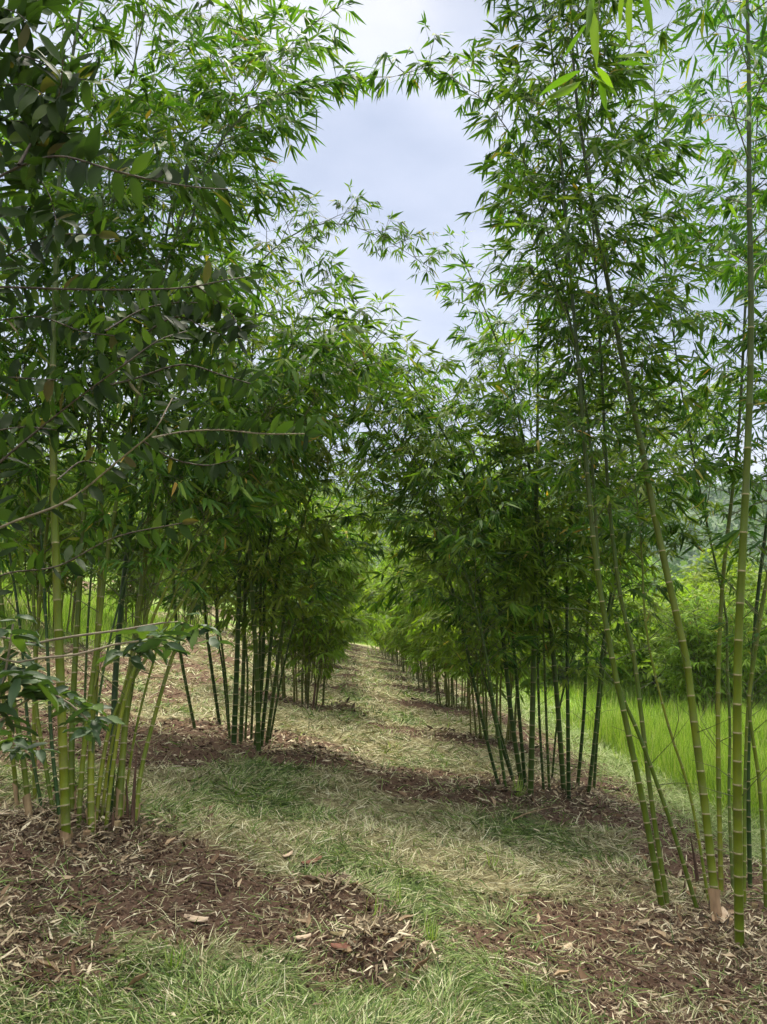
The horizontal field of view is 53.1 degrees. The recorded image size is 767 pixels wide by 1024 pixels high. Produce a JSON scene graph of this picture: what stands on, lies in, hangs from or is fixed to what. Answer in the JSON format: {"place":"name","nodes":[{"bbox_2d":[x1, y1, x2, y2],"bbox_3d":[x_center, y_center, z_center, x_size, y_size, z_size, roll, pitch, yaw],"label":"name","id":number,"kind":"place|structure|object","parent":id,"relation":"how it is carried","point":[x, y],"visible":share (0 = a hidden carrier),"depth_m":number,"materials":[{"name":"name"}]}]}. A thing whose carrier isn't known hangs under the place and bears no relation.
{"place":"outdoors","nodes":[
{"label":"outdoors","id":0,"kind":"place"},
{"bbox_2d":[0,487,766,1023],"bbox_3d":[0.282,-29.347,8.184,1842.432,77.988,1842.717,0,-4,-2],"label":"ground","id":1,"kind":"structure","parent":0,"point":[302,905],"depth_m":4.88,"materials":[{"name":"soil"}]},
{"bbox_2d":[0,280,19,531],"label":"bamboo clump","id":2,"kind":"object","parent":1,"relation":"on","point":[0,398],"visible":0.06,"depth_m":10.20,"materials":[{"name":"green plant"}]},
{"bbox_2d":[2,451,81,587],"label":"bamboo clump","id":3,"kind":"object","parent":1,"relation":"on","point":[28,530],"visible":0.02,"depth_m":24.16,"materials":[{"name":"green plant"}]},
{"bbox_2d":[0,396,140,634],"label":"bamboo clump","id":4,"kind":"object","parent":1,"relation":"on","point":[67,512],"visible":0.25,"depth_m":13.22,"materials":[{"name":"green plant"}]},
{"bbox_2d":[0,612,233,764],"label":"broadleaf sapling","id":5,"kind":"object","parent":1,"relation":"on","point":[43,689],"visible":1,"depth_m":2.31,"materials":[{"name":"green plant"}]},
{"bbox_2d":[86,464,188,626],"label":"bamboo clump","id":6,"kind":"object","parent":1,"relation":"on","point":[132,596],"visible":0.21,"depth_m":17.51,"materials":[{"name":"green plant"}]},
{"bbox_2d":[0,0,323,617],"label":"broadleaf tree","id":7,"kind":"object","parent":1,"relation":"on","point":[47,144],"visible":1,"depth_m":2.29,"materials":[{"name":"green plant"}]},
{"bbox_2d":[160,943,185,969],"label":"grass tuft","id":8,"kind":"object","parent":1,"relation":"on","point":[182,958],"visible":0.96,"depth_m":3.24,"materials":[{"name":"green plant"}]},
{"bbox_2d":[144,514,232,629],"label":"bamboo clump","id":9,"kind":"object","parent":1,"relation":"on","point":[183,592],"visible":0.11,"depth_m":22.37,"materials":[{"name":"green plant"}]},
{"bbox_2d":[184,914,208,921],"bbox_3d":[-0.918,1.992,3.769,0.130,0.024,0.054,-1,-4,15],"label":"culm sheath","id":10,"kind":"object","parent":1,"relation":"on","point":[194,917],"visible":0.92,"depth_m":3.76,"materials":[{"name":"beige plant"}]},
{"bbox_2d":[0,0,419,845],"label":"bamboo clump","id":11,"kind":"object","parent":1,"relation":"on","point":[154,106],"visible":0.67,"depth_m":5.65,"materials":[{"name":"green plant"}]},
{"bbox_2d":[192,516,245,630],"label":"bamboo clump","id":12,"kind":"object","parent":1,"relation":"on","point":[223,605],"visible":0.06,"depth_m":27.44,"materials":[{"name":"green plant"}]},
{"bbox_2d":[199,880,238,889],"bbox_3d":[-0.912,2.071,4.264,0.230,0.090,0.022,2,-5,-27],"label":"fallen stick","id":13,"kind":"object","parent":1,"relation":"on","point":[210,883],"visible":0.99,"depth_m":4.25,"materials":[{"name":"wood"}]},
{"bbox_2d":[91,135,458,730],"bbox_3d":[-1.348,-0.795,9.413,4.404,6.824,2.088,2,-4,-22],"label":"bamboo clump","id":14,"kind":"object","parent":1,"relation":"on","point":[306,229],"visible":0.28,"depth_m":9.40,"materials":[{"name":"green plant"}]},
{"bbox_2d":[85,240,465,752],"bbox_3d":[-1.251,-0.025,8.914,4.877,5.494,3.088,1,-4,-17],"label":"bamboo clump","id":15,"kind":"object","parent":1,"relation":"on","point":[265,567],"visible":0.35,"depth_m":8.69,"materials":[{"name":"green plant"}]},
{"bbox_2d":[282,850,292,856],"bbox_3d":[-0.621,2.214,4.968,0.032,0.020,0.100,-2,-5,31],"label":"culm sheath","id":16,"kind":"object","parent":1,"relation":"on","point":[288,854],"visible":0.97,"depth_m":4.96,"materials":[{"name":"beige plant"}]},
{"bbox_2d":[201,448,391,705],"bbox_3d":[-1.415,1.058,13.311,3.232,4.746,2.949,-3,-5,38],"label":"bamboo clump","id":17,"kind":"object","parent":1,"relation":"on","point":[336,574],"visible":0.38,"depth_m":12.94,"materials":[{"name":"green plant"}]},
{"bbox_2d":[293,933,310,939],"bbox_3d":[-0.402,2.088,3.781,0.090,0.022,0.037,1,-4,-13],"label":"culm sheath","id":18,"kind":"object","parent":1,"relation":"on","point":[305,936],"visible":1,"depth_m":3.77,"materials":[{"name":"beige plant"}]},
{"bbox_2d":[301,855,321,864],"bbox_3d":[-0.466,2.255,4.970,0.160,0.025,0.051,4,-5,-42],"label":"culm sheath","id":19,"kind":"object","parent":1,"relation":"on","point":[310,860],"visible":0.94,"depth_m":4.96,"materials":[{"name":"brown plant"}]},
{"bbox_2d":[311,683,316,709],"bbox_3d":[-1.115,2.981,12.299,0.087,0.464,0.044,0,-4,-2],"label":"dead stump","id":20,"kind":"object","parent":1,"relation":"on","point":[313,701],"visible":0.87,"depth_m":12.29,"materials":[{"name":"brown wood"}]},
{"bbox_2d":[248,498,392,683],"bbox_3d":[-1.593,1.774,17.079,3.244,4.205,3.226,2,-4,-25],"label":"bamboo clump","id":21,"kind":"object","parent":1,"relation":"on","point":[352,594],"visible":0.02,"depth_m":16.90,"materials":[{"name":"green plant"}]},
{"bbox_2d":[276,497,369,671],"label":"bamboo clump","id":22,"kind":"object","parent":1,"relation":"on","point":[331,663],"visible":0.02,"depth_m":20.79,"materials":[{"name":"green plant"}]},
{"bbox_2d":[330,930,349,935],"bbox_3d":[-0.213,2.075,3.788,0.100,0.022,0.034,1,-4,-8],"label":"culm sheath","id":23,"kind":"object","parent":1,"relation":"on","point":[333,933],"visible":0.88,"depth_m":3.78,"materials":[{"name":"brown plant"}]},
{"bbox_2d":[330,941,355,949],"bbox_3d":[-0.191,2.051,3.640,0.120,0.025,0.054,1,-4,-8],"label":"culm sheath","id":24,"kind":"object","parent":1,"relation":"on","point":[340,945],"visible":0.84,"depth_m":3.63,"materials":[{"name":"brown plant"}]},
{"bbox_2d":[315,526,372,664],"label":"bamboo clump","id":25,"kind":"object","parent":1,"relation":"on","point":[351,613],"visible":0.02,"depth_m":24.19,"materials":[{"name":"green plant"}]},
{"bbox_2d":[336,577,375,659],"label":"bamboo clump","id":26,"kind":"object","parent":1,"relation":"on","point":[360,633],"depth_m":28.34,"materials":[{"name":"green plant"}]},
{"bbox_2d":[364,893,382,919],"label":"grass tuft","id":27,"kind":"object","parent":1,"relation":"on","point":[375,907],"visible":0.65,"depth_m":4.23,"materials":[{"name":"green plant"}]},
{"bbox_2d":[357,583,395,656],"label":"bamboo clump","id":28,"kind":"object","parent":1,"relation":"on","point":[377,643],"visible":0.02,"depth_m":38.27,"materials":[{"name":"green plant"}]},
{"bbox_2d":[360,567,400,660],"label":"bamboo clump","id":29,"kind":"object","parent":1,"relation":"on","point":[370,629],"visible":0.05,"depth_m":34.59,"materials":[{"name":"green plant"}]},
{"bbox_2d":[0,598,766,1023],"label":"straw","id":30,"kind":"object","parent":1,"relation":"on","point":[402,832],"visible":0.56,"depth_m":5.59,"materials":[{"name":"beige plant"}]},
{"bbox_2d":[0,604,766,1023],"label":"leaf litter","id":31,"kind":"object","parent":1,"relation":"on","point":[368,922],"visible":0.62,"depth_m":4.37,"materials":[{"name":"brown plant"}]},
{"bbox_2d":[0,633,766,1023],"bbox_3d":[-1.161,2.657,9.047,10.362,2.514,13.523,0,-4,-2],"label":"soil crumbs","id":32,"kind":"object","parent":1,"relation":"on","point":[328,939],"visible":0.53,"depth_m":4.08,"materials":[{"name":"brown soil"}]},
{"bbox_2d":[0,554,766,829],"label":"field grass","id":33,"kind":"structure","parent":1,"relation":"on","point":[658,738],"depth_m":13.04,"materials":[{"name":"green plant"}]},
{"bbox_2d":[0,649,766,1021],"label":"fallen sheaths","id":34,"kind":"object","parent":1,"relation":"on","point":[306,921],"visible":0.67,"depth_m":4.16,"materials":[{"name":"beige plant"}]},
{"bbox_2d":[1,473,766,595],"bbox_3d":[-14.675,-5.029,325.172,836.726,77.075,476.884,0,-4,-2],"label":"wood","id":35,"kind":"object","parent":1,"relation":"on","point":[676,568],"visible":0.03,"depth_m":254.70,"materials":[{"name":"green plant"}]},
{"bbox_2d":[364,558,405,665],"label":"bamboo clump","id":36,"kind":"object","parent":1,"relation":"on","point":[379,608],"visible":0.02,"depth_m":30.72,"materials":[{"name":"green plant"}]},
{"bbox_2d":[369,535,419,672],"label":"bamboo clump","id":37,"kind":"object","parent":1,"relation":"on","point":[377,587],"visible":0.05,"depth_m":27.09,"materials":[{"name":"green plant"}]},
{"bbox_2d":[392,878,406,906],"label":"grass tuft","id":38,"kind":"object","parent":1,"relation":"on","point":[399,892],"visible":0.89,"depth_m":4.46,"materials":[{"name":"green plant"}]},
{"bbox_2d":[370,555,431,681],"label":"bamboo clump","id":39,"kind":"object","parent":1,"relation":"on","point":[399,643],"visible":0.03,"depth_m":23.25,"materials":[{"name":"green plant"}]},
{"bbox_2d":[376,523,450,692],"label":"bamboo clump","id":40,"kind":"object","parent":1,"relation":"on","point":[401,633],"visible":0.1,"depth_m":19.73,"materials":[{"name":"green plant"}]},
{"bbox_2d":[424,912,442,943],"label":"grass tuft","id":41,"kind":"object","parent":1,"relation":"on","point":[436,930],"visible":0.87,"depth_m":4.08,"materials":[{"name":"green plant"}]},
{"bbox_2d":[379,491,523,710],"bbox_3d":[1.613,1.789,16.276,3.241,4.830,3.277,2,-5,-29],"label":"bamboo clump","id":42,"kind":"object","parent":1,"relation":"on","point":[418,646],"visible":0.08,"depth_m":15.95,"materials":[{"name":"green plant"}]},
{"bbox_2d":[379,421,590,744],"bbox_3d":[1.684,1.078,12.340,2.937,5.346,3.508,2,-4,-21],"label":"bamboo clump","id":43,"kind":"object","parent":1,"relation":"on","point":[456,664],"visible":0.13,"depth_m":12.12,"materials":[{"name":"green plant"}]},
{"bbox_2d":[486,851,498,868],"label":"grass tuft","id":44,"kind":"object","parent":1,"relation":"on","point":[492,859],"visible":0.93,"depth_m":5.25,"materials":[{"name":"green plant"}]},
{"bbox_2d":[505,774,529,796],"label":"grass tuft","id":45,"kind":"object","parent":1,"relation":"on","point":[517,789],"visible":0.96,"depth_m":7.38,"materials":[{"name":"green plant"}]},
{"bbox_2d":[523,970,535,995],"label":"grass tuft","id":46,"kind":"object","parent":1,"relation":"on","point":[526,987],"visible":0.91,"depth_m":3.52,"materials":[{"name":"green plant"}]},
{"bbox_2d":[314,192,753,799],"bbox_3d":[2.112,0.092,8.947,6.102,6.509,4.070,0,-4,-2],"label":"bamboo clump","id":47,"kind":"object","parent":1,"relation":"on","point":[522,570],"visible":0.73,"depth_m":8.35,"materials":[{"name":"green plant"}]},
{"bbox_2d":[512,805,560,819],"bbox_3d":[1.461,2.822,7.221,0.023,0.133,1.008,-3,-5,37],"label":"fallen stick","id":48,"kind":"object","parent":1,"relation":"on","point":[533,811],"visible":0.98,"depth_m":7.09,"materials":[{"name":"wood"}]},
{"bbox_2d":[343,0,766,950],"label":"bamboo clump","id":49,"kind":"object","parent":1,"relation":"on","point":[549,186],"visible":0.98,"depth_m":6.07,"materials":[{"name":"green plant"}]},
{"bbox_2d":[559,943,571,950],"bbox_3d":[1.011,2.410,4.259,0.080,0.024,0.054,2,-5,-31],"label":"culm sheath","id":50,"kind":"object","parent":1,"relation":"on","point":[570,946],"visible":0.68,"depth_m":4.25,"materials":[{"name":"beige plant"}]},
{"bbox_2d":[510,573,621,689],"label":"bush","id":51,"kind":"object","parent":1,"relation":"on","point":[549,674],"visible":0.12,"depth_m":23.85,"materials":[{"name":"green plant"}]},
{"bbox_2d":[425,660,766,881],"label":"matted grass","id":52,"kind":"structure","parent":1,"relation":"on","point":[611,759],"depth_m":9.84,"materials":[{"name":"green plant"}]},
{"bbox_2d":[539,0,686,112],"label":"bamboo clump","id":53,"kind":"object","parent":1,"relation":"on","point":[592,25],"visible":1,"depth_m":2.22,"materials":[{"name":"green plant"}]},
{"bbox_2d":[612,779,628,790],"bbox_3d":[2.999,3.414,9.615,0.074,0.066,0.690,-3,-5,32],"label":"fallen stick","id":54,"kind":"object","parent":1,"relation":"on","point":[618,787],"visible":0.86,"depth_m":9.45,"materials":[{"name":"brown wood"}]},
{"bbox_2d":[589,547,703,686],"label":"bush","id":55,"kind":"object","parent":1,"relation":"on","point":[649,578],"visible":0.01,"depth_m":25.65,"materials":[{"name":"green plant"}]},
{"bbox_2d":[596,952,704,1001],"bbox_3d":[1.328,2.337,3.860,0.538,0.082,0.033,-3,-5,36],"label":"fallen stick","id":56,"kind":"object","parent":1,"relation":"on","point":[625,964],"visible":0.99,"depth_m":3.87,"materials":[{"name":"brown wood"}]},
{"bbox_2d":[575,582,761,705],"bbox_3d":[7.535,3.568,20.727,5.071,3.416,4.634,-2,-5,29],"label":"bush","id":57,"kind":"object","parent":1,"relation":"on","point":[643,672],"visible":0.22,"depth_m":20.16,"materials":[{"name":"green plant"}]},
{"bbox_2d":[636,566,766,715],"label":"bush","id":58,"kind":"object","parent":1,"relation":"on","point":[701,664],"visible":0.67,"depth_m":15.95,"materials":[{"name":"green plant"}]},
{"bbox_2d":[677,543,766,696],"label":"bush","id":59,"kind":"object","parent":1,"relation":"on","point":[734,567],"visible":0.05,"depth_m":21.67,"materials":[{"name":"green plant"}]},
{"bbox_2d":[719,906,728,921],"bbox_3d":[2.195,2.603,4.949,0.086,0.031,0.220,-1,-4,19],"label":"culm sheath","id":60,"kind":"object","parent":1,"relation":"on","point":[724,913],"visible":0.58,"depth_m":4.96,"materials":[{"name":"beige plant"}]},
{"bbox_2d":[690,582,766,708],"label":"bush","id":61,"kind":"object","parent":1,"relation":"on","point":[763,677],"visible":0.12,"depth_m":18.70,"materials":[{"name":"green plant"}]},
{"bbox_2d":[715,931,766,946],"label":"fallen stick","id":62,"kind":"object","parent":1,"relation":"on","point":[733,934],"visible":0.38,"depth_m":4.60,"materials":[{"name":"brown wood"}]},
{"bbox_2d":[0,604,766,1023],"bbox_3d":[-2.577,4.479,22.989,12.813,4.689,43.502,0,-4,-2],"label":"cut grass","id":63,"kind":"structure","parent":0,"point":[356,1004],"depth_m":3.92,"materials":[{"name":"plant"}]},
{"bbox_2d":[0,0,766,493],"label":"sky","id":64,"kind":"structure","parent":0,"point":[410,156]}
]}

